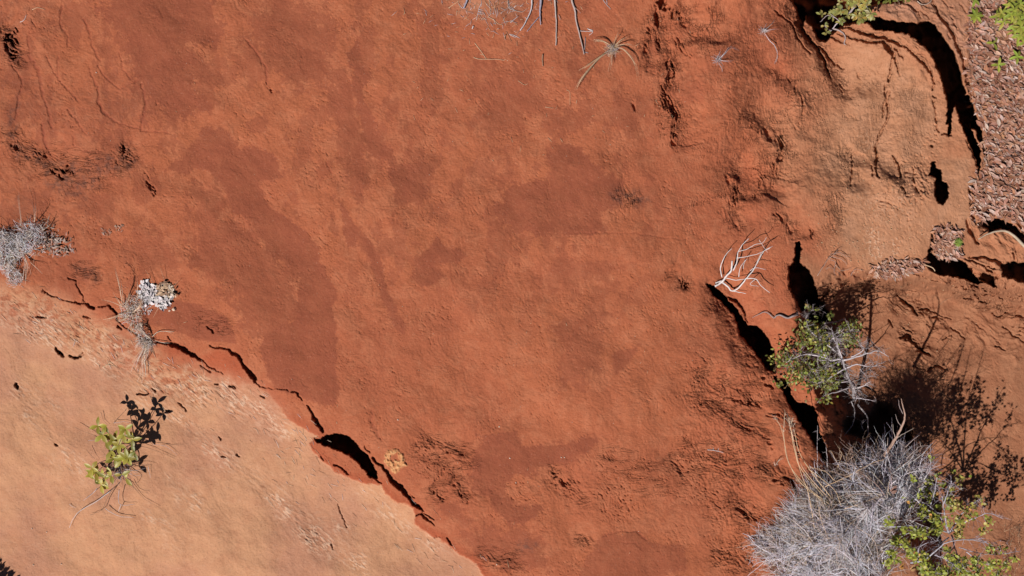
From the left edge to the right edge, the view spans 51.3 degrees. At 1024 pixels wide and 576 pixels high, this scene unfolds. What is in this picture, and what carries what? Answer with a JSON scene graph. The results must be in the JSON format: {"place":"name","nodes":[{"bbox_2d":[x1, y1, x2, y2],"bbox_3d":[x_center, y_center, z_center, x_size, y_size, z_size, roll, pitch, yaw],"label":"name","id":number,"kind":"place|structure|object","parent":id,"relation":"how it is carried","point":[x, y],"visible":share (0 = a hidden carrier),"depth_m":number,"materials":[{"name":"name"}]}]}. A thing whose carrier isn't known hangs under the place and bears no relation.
{"place":"outdoors","nodes":[
{"label":"outdoors","id":0,"kind":"place"},
{"bbox_2d":[0,0,1023,575],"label":"ground","id":1,"kind":"structure","parent":0,"point":[466,388],"depth_m":7.95,"materials":[{"name":"stone"}]},
{"bbox_2d":[0,202,50,287],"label":"dry grass tuft","id":2,"kind":"object","parent":1,"relation":"on","point":[12,242],"visible":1,"depth_m":7.93,"materials":[{"name":"plant"}]},
{"bbox_2d":[35,222,73,257],"bbox_3d":[-3.419,-0.357,7.964,0.313,0.055,0.273,0,90,0],"label":"leaf heap","id":3,"kind":"object","parent":1,"relation":"on","point":[55,241],"visible":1,"depth_m":7.96,"materials":[{"name":"grey plant"}]},
{"bbox_2d":[69,411,175,527],"bbox_3d":[-2.941,1.377,8.029,0.888,0.360,0.911,0,90,0],"label":"leafy shrub","id":4,"kind":"object","parent":1,"relation":"on","point":[125,456],"visible":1,"depth_m":7.93,"materials":[{"name":"green plant"}]},
{"bbox_2d":[105,271,153,350],"bbox_3d":[-2.871,0.164,7.933,0.396,0.203,0.639,0,90,0],"label":"dry grass tuft","id":5,"kind":"object","parent":1,"relation":"on","point":[133,309],"visible":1,"depth_m":7.96,"materials":[{"name":"plant"}]},
{"bbox_2d":[131,323,168,381],"bbox_3d":[-2.801,0.480,8.012,0.292,0.149,0.414,39,90,0],"label":"dry grass tuft","id":6,"kind":"object","parent":1,"relation":"on","point":[146,345],"visible":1,"depth_m":8.01,"materials":[{"name":"plant"}]},
{"bbox_2d":[136,268,177,314],"bbox_3d":[-2.640,0.032,7.948,0.336,0.092,0.370,0,90,0],"label":"pale leaf cluster","id":7,"kind":"object","parent":1,"relation":"on","point":[151,293],"visible":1,"depth_m":7.94,"materials":[{"name":"plant"}]},
{"bbox_2d":[0,0,685,571],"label":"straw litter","id":8,"kind":"object","parent":1,"relation":"on","point":[250,390],"visible":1,"depth_m":8.03,"materials":[{"name":"beige plant"}]},
{"bbox_2d":[31,36,1019,564],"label":"pebbles","id":9,"kind":"object","parent":1,"relation":"on","point":[823,286],"visible":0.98,"depth_m":7.98,"materials":[{"name":"stone"}]},
{"bbox_2d":[520,0,532,30],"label":"dead stick","id":10,"kind":"object","parent":1,"relation":"on","point":[529,13],"visible":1,"depth_m":7.79,"materials":[{"name":"grey wood"}]},
{"bbox_2d":[527,0,541,30],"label":"dead stick","id":11,"kind":"object","parent":1,"relation":"on","point":[540,4],"visible":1,"depth_m":7.79,"materials":[{"name":"grey wood"}]},
{"bbox_2d":[554,0,559,44],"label":"dead stick","id":12,"kind":"object","parent":1,"relation":"on","point":[555,19],"visible":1,"depth_m":7.80,"materials":[{"name":"grey wood"}]},
{"bbox_2d":[571,0,583,53],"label":"dead stick","id":13,"kind":"object","parent":1,"relation":"on","point":[577,24],"visible":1,"depth_m":7.81,"materials":[{"name":"grey wood"}]},
{"bbox_2d":[574,32,639,89],"bbox_3d":[0.693,-1.663,7.817,0.480,0.142,0.440,0,90,0],"label":"dry grass tuft","id":14,"kind":"object","parent":1,"relation":"on","point":[612,49],"visible":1,"depth_m":7.78,"materials":[{"name":"plant"}]},
{"bbox_2d":[712,46,738,70],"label":"dry grass tuft","id":15,"kind":"object","parent":1,"relation":"on","point":[718,59],"visible":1,"depth_m":7.82,"materials":[{"name":"plant"}]},
{"bbox_2d":[714,237,770,293],"bbox_3d":[1.710,-0.165,7.903,0.400,0.207,0.416,0,90,0],"label":"fallen branch","id":16,"kind":"object","parent":1,"relation":"on","point":[722,281],"visible":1,"depth_m":7.87,"materials":[{"name":"grey wood"}]},
{"bbox_2d":[759,19,781,60],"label":"dry grass tuft","id":17,"kind":"object","parent":1,"relation":"on","point":[763,30],"visible":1,"depth_m":7.93,"materials":[{"name":"plant"}]},
{"bbox_2d":[752,311,807,318],"bbox_3d":[2.053,0.203,8.116,0.492,0.365,0.055,0,90,0],"label":"curved root","id":18,"kind":"object","parent":1,"relation":"on","point":[794,315],"visible":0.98,"depth_m":7.95,"materials":[{"name":"grey wood"}]},
{"bbox_2d":[765,302,892,462],"bbox_3d":[2.493,0.696,8.187,0.813,0.977,1.345,-43,90,0],"label":"scraggly bush","id":19,"kind":"object","parent":1,"relation":"on","point":[821,346],"visible":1,"depth_m":7.90,"materials":[{"name":"green plant"}]},
{"bbox_2d":[824,318,844,323],"bbox_3d":[2.571,0.266,8.495,0.184,0.046,0.023,-10,90,0],"label":"curved root","id":20,"kind":"object","parent":1,"relation":"on","point":[833,321],"visible":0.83,"depth_m":8.50,"materials":[{"name":"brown wood"}]},
{"bbox_2d":[833,28,845,44],"bbox_3d":[2.487,-1.907,8.051,0.045,0.033,0.159,-36,90,0],"label":"curved root","id":21,"kind":"object","parent":1,"relation":"on","point":[842,33],"visible":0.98,"depth_m":8.04,"materials":[{"name":"grey wood"}]},
{"bbox_2d":[817,249,863,276],"bbox_3d":[2.459,-0.190,7.984,0.377,0.130,0.208,0,90,0],"label":"dry sprig","id":22,"kind":"object","parent":1,"relation":"on","point":[835,263],"visible":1,"depth_m":7.93,"materials":[{"name":"plant"}]},
{"bbox_2d":[737,422,950,575],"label":"dry brush","id":23,"kind":"object","parent":1,"relation":"on","point":[814,550],"visible":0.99,"depth_m":7.80,"materials":[{"name":"plant"}]},
{"bbox_2d":[774,409,839,521],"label":"tall dry grass","id":24,"kind":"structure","parent":23,"relation":"on","point":[789,422],"depth_m":7.67,"materials":[{"name":"plant"}]},
{"bbox_2d":[890,485,896,493],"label":"dead leaf","id":25,"kind":"object","parent":23,"relation":"on","point":[893,489],"visible":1,"depth_m":7.56,"materials":[{"name":"brown plant"}]},
{"bbox_2d":[870,399,931,474],"bbox_3d":[2.847,1.102,7.701,0.460,0.405,0.513,23,90,0],"label":"dead branch","id":26,"kind":"object","parent":23,"relation":"on","point":[890,446],"visible":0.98,"depth_m":7.69,"materials":[{"name":"brown wood"}]},
{"bbox_2d":[815,425,874,478],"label":"wispy stems","id":27,"kind":"object","parent":1,"relation":"on","point":[839,454],"visible":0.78,"depth_m":7.93,"materials":[{"name":"grey plant"}]},
{"bbox_2d":[816,0,876,34],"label":"overhanging shrub","id":28,"kind":"object","parent":1,"relation":"on","point":[866,5],"visible":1,"depth_m":7.78,"materials":[{"name":"green plant"}]},
{"bbox_2d":[878,0,925,9],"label":"overhanging shrub","id":29,"kind":"object","parent":1,"relation":"on","point":[889,1],"visible":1,"depth_m":7.71,"materials":[{"name":"green plant"}]},
{"bbox_2d":[867,0,1023,281],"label":"leaf litter","id":30,"kind":"object","parent":1,"relation":"on","point":[1010,140],"visible":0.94,"depth_m":7.97,"materials":[{"name":"brown plant"}]},
{"bbox_2d":[953,238,963,246],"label":"seedling","id":31,"kind":"object","parent":30,"relation":"on","point":[958,242],"visible":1,"depth_m":7.95,"materials":[{"name":"green plant"}]},
{"bbox_2d":[967,7,983,22],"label":"seedling","id":32,"kind":"object","parent":30,"relation":"on","point":[976,15],"visible":1,"depth_m":7.91,"materials":[{"name":"green plant"}]},
{"bbox_2d":[991,58,1005,72],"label":"seedling","id":33,"kind":"object","parent":30,"relation":"on","point":[999,63],"visible":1,"depth_m":7.91,"materials":[{"name":"green plant"}]},
{"bbox_2d":[1010,50,1023,64],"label":"seedling","id":34,"kind":"object","parent":30,"relation":"on","point":[1017,56],"visible":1,"depth_m":7.93,"materials":[{"name":"green plant"}]},
{"bbox_2d":[882,446,1019,575],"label":"leafy bush","id":35,"kind":"object","parent":1,"relation":"on","point":[925,568],"visible":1,"depth_m":7.82,"materials":[{"name":"green plant"}]},
{"bbox_2d":[987,37,997,49],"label":"seedling","id":36,"kind":"object","parent":1,"relation":"on","point":[995,45],"visible":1,"depth_m":7.94,"materials":[{"name":"green plant"}]},
{"bbox_2d":[978,230,1023,246],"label":"curved root","id":37,"kind":"object","parent":1,"relation":"on","point":[1016,238],"visible":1,"depth_m":7.97,"materials":[{"name":"brown wood"}]},
{"bbox_2d":[989,0,1023,46],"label":"sapling","id":38,"kind":"object","parent":1,"relation":"on","point":[1015,27],"visible":1,"depth_m":7.85,"materials":[{"name":"green plant"}]},
{"bbox_2d":[991,517,1023,575],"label":"dry weeds","id":39,"kind":"object","parent":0,"point":[1019,527],"visible":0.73,"depth_m":8.74,"materials":[{"name":"brown plant"}]}
]}

